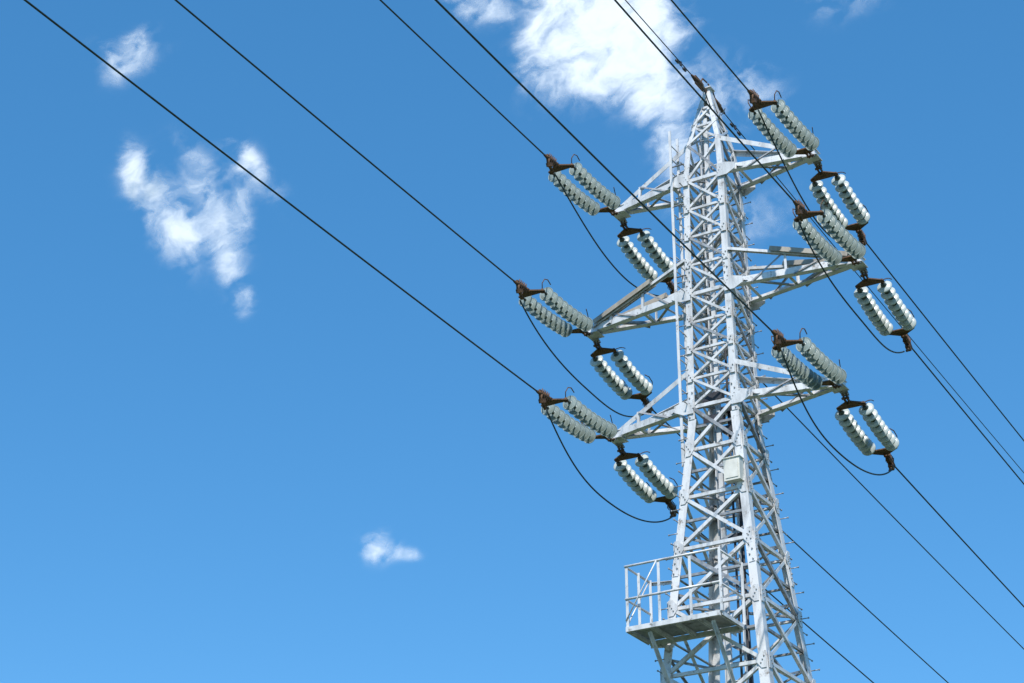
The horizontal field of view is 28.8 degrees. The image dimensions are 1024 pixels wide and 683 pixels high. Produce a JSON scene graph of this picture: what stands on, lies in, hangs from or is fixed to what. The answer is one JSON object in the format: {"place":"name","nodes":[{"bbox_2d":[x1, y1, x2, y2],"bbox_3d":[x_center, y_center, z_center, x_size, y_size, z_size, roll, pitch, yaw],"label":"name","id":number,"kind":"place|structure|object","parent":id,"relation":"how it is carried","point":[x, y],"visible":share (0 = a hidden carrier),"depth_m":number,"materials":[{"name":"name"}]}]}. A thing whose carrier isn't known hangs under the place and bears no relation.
{"place":"outdoors","nodes":[
{"label":"outdoors","id":0,"kind":"place"},
{"bbox_2d":[121,149,262,276],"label":"cloud","id":1,"kind":"structure","parent":0,"point":[179,230],"depth_m":1473.33,"materials":[{"name":"white"}]},
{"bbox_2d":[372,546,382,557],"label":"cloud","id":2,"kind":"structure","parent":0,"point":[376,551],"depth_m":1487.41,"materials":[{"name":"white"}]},
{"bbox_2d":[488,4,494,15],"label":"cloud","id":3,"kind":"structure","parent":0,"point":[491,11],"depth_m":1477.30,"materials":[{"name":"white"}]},
{"bbox_2d":[0,0,1023,682],"label":"sky","id":4,"kind":"structure","parent":0,"point":[202,468],"materials":[{"name":"blue"}]},
{"bbox_2d":[521,0,686,161],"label":"cloud","id":5,"kind":"structure","parent":0,"point":[612,43],"depth_m":1489.01,"materials":[{"name":"white"}]},
{"label":"ground","id":6,"kind":"structure","parent":0,"visible":0},
{"bbox_2d":[585,86,867,682],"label":"steel lattice tower","id":7,"kind":"structure","parent":6,"relation":"on","point":[716,621],"depth_m":32.76,"materials":[{"name":"metal"}]},
{"bbox_2d":[514,279,592,336],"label":"insulator string","id":8,"kind":"object","parent":7,"relation":"attached to","point":[580,321],"visible":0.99,"depth_m":33.86,"materials":[{"name":"ceramic"}]},
{"bbox_2d":[175,0,948,682],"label":"power line","id":9,"kind":"object","parent":8,"relation":"attached to","point":[483,256],"visible":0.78,"depth_m":30.35,"materials":[{"name":"black metal"}]},
{"bbox_2d":[536,387,616,443],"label":"insulator string","id":10,"kind":"object","parent":7,"relation":"attached to","point":[587,418],"visible":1,"depth_m":32.71,"materials":[{"name":"ceramic"}]},
{"bbox_2d":[24,0,873,682],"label":"power line","id":11,"kind":"object","parent":10,"relation":"attached to","point":[336,240],"visible":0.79,"depth_m":26.85,"materials":[{"name":"black metal"}]},
{"bbox_2d":[546,409,672,522],"bbox_3d":[1.669,2.340,33.453,0.109,0.876,4.498,-15,-30,27],"label":"jumper cable","id":12,"kind":"object","parent":10,"relation":"attached to","point":[586,481],"visible":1,"depth_m":32.87,"materials":[{"name":"black metal"}]},
{"bbox_2d":[543,153,620,215],"bbox_3d":[1.199,-2.701,34.645,0.674,0.516,2.490,-15,-30,28],"label":"insulator string","id":13,"kind":"object","parent":7,"relation":"attached to","point":[611,201],"visible":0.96,"depth_m":34.61,"materials":[{"name":"ceramic"}]},
{"bbox_2d":[380,0,1023,648],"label":"power line","id":14,"kind":"object","parent":13,"relation":"attached to","point":[718,336],"visible":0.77,"depth_m":39.26,"materials":[{"name":"black metal"}]},
{"bbox_2d":[590,340,653,412],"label":"insulator string","id":15,"kind":"object","parent":7,"relation":"attached to","point":[631,374],"visible":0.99,"depth_m":35.65,"materials":[{"name":"ceramic"}]},
{"bbox_2d":[519,300,643,416],"bbox_3d":[1.312,0.536,34.597,0.126,0.847,4.498,-15,-30,27],"label":"jumper cable","id":16,"kind":"object","parent":15,"relation":"attached to","point":[573,376],"visible":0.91,"depth_m":33.84,"materials":[{"name":"black metal"}]},
{"bbox_2d":[613,445,677,516],"bbox_3d":[2.396,2.487,34.714,0.673,0.683,2.283,-14,-30,26],"label":"insulator string","id":17,"kind":"object","parent":7,"relation":"attached to","point":[658,480],"visible":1,"depth_m":34.51,"materials":[{"name":"ceramic"}]},
{"bbox_2d":[617,220,677,293],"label":"insulator string","id":18,"kind":"object","parent":7,"relation":"attached to","point":[645,269],"visible":0.93,"depth_m":36.34,"materials":[{"name":"ceramic"}]},
{"bbox_2d":[554,172,658,295],"bbox_3d":[1.823,-1.653,35.348,0.112,0.780,4.497,-15,-30,27],"label":"jumper cable","id":19,"kind":"object","parent":18,"relation":"attached to","point":[615,268],"visible":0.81,"depth_m":34.53,"materials":[{"name":"black metal"}]},
{"bbox_2d":[747,89,818,158],"bbox_3d":[4.438,-3.573,32.904,0.674,0.516,2.490,-15,-30,28],"label":"insulator string","id":20,"kind":"object","parent":7,"relation":"attached to","point":[805,137],"visible":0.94,"depth_m":32.85,"materials":[{"name":"ceramic"}]},
{"bbox_2d":[671,0,1023,440],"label":"power line","id":21,"kind":"object","parent":20,"relation":"attached to","point":[706,41],"visible":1,"depth_m":36.70,"materials":[{"name":"black metal"}]},
{"bbox_2d":[771,328,846,389],"bbox_3d":[4.558,0.302,30.883,0.674,0.516,2.490,-15,-30,28],"label":"insulator string","id":22,"kind":"object","parent":7,"relation":"attached to","point":[820,362],"visible":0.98,"depth_m":30.80,"materials":[{"name":"ceramic"}]},
{"bbox_2d":[435,0,1023,606],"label":"power line","id":23,"kind":"object","parent":22,"relation":"attached to","point":[673,234],"visible":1,"depth_m":26.67,"materials":[{"name":"black metal"}]},
{"bbox_2d":[781,351,891,475],"bbox_3d":[5.182,1.393,31.566,0.109,0.874,4.498,-15,-30,27],"label":"jumper cable","id":24,"kind":"object","parent":22,"relation":"attached to","point":[835,449],"visible":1,"depth_m":30.87,"materials":[{"name":"black metal"}]},
{"bbox_2d":[625,0,1023,472],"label":"ground wire","id":25,"kind":"object","parent":7,"relation":"attached to","point":[698,82],"visible":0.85,"depth_m":36.16,"materials":[{"name":"black metal"}]},
{"bbox_2d":[792,199,865,265],"bbox_3d":[4.986,-1.699,31.598,0.674,0.516,2.490,-15,-30,28],"label":"insulator string","id":26,"kind":"object","parent":7,"relation":"attached to","point":[843,238],"visible":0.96,"depth_m":31.53,"materials":[{"name":"ceramic"}]},
{"bbox_2d":[809,163,869,245],"bbox_3d":[5.790,-2.333,34.847,0.673,0.683,2.283,-14,-30,26],"label":"insulator string","id":27,"kind":"object","parent":7,"relation":"attached to","point":[858,211],"visible":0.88,"depth_m":34.60,"materials":[{"name":"ceramic"}]},
{"bbox_2d":[757,109,832,238],"bbox_3d":[5.062,-2.490,33.590,0.112,0.856,4.498,-15,-30,27],"label":"jumper cable","id":28,"kind":"object","parent":27,"relation":"attached to","point":[824,230],"visible":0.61,"depth_m":32.61,"materials":[{"name":"black metal"}]},
{"bbox_2d":[835,392,898,470],"bbox_3d":[5.910,1.542,32.826,0.673,0.683,2.283,-14,-30,26],"label":"insulator string","id":29,"kind":"object","parent":7,"relation":"attached to","point":[863,442],"visible":1,"depth_m":32.61,"materials":[{"name":"ceramic"}]},
{"bbox_2d":[854,270,915,351],"bbox_3d":[6.338,-0.460,33.541,0.673,0.683,2.283,-14,-30,26],"label":"insulator string","id":30,"kind":"object","parent":7,"relation":"attached to","point":[900,312],"visible":1,"depth_m":33.33,"materials":[{"name":"ceramic"}]},
{"bbox_2d":[614,0,1023,484],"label":"power line","id":31,"kind":"object","parent":30,"relation":"attached to","point":[693,88],"visible":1,"depth_m":29.32,"materials":[{"name":"black metal"}]},
{"bbox_2d":[798,222,904,352],"bbox_3d":[5.614,-0.635,32.292,0.126,0.816,4.498,-15,-30,27],"label":"jumper cable","id":32,"kind":"object","parent":30,"relation":"attached to","point":[865,325],"visible":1,"depth_m":31.54,"materials":[{"name":"black metal"}]}
]}

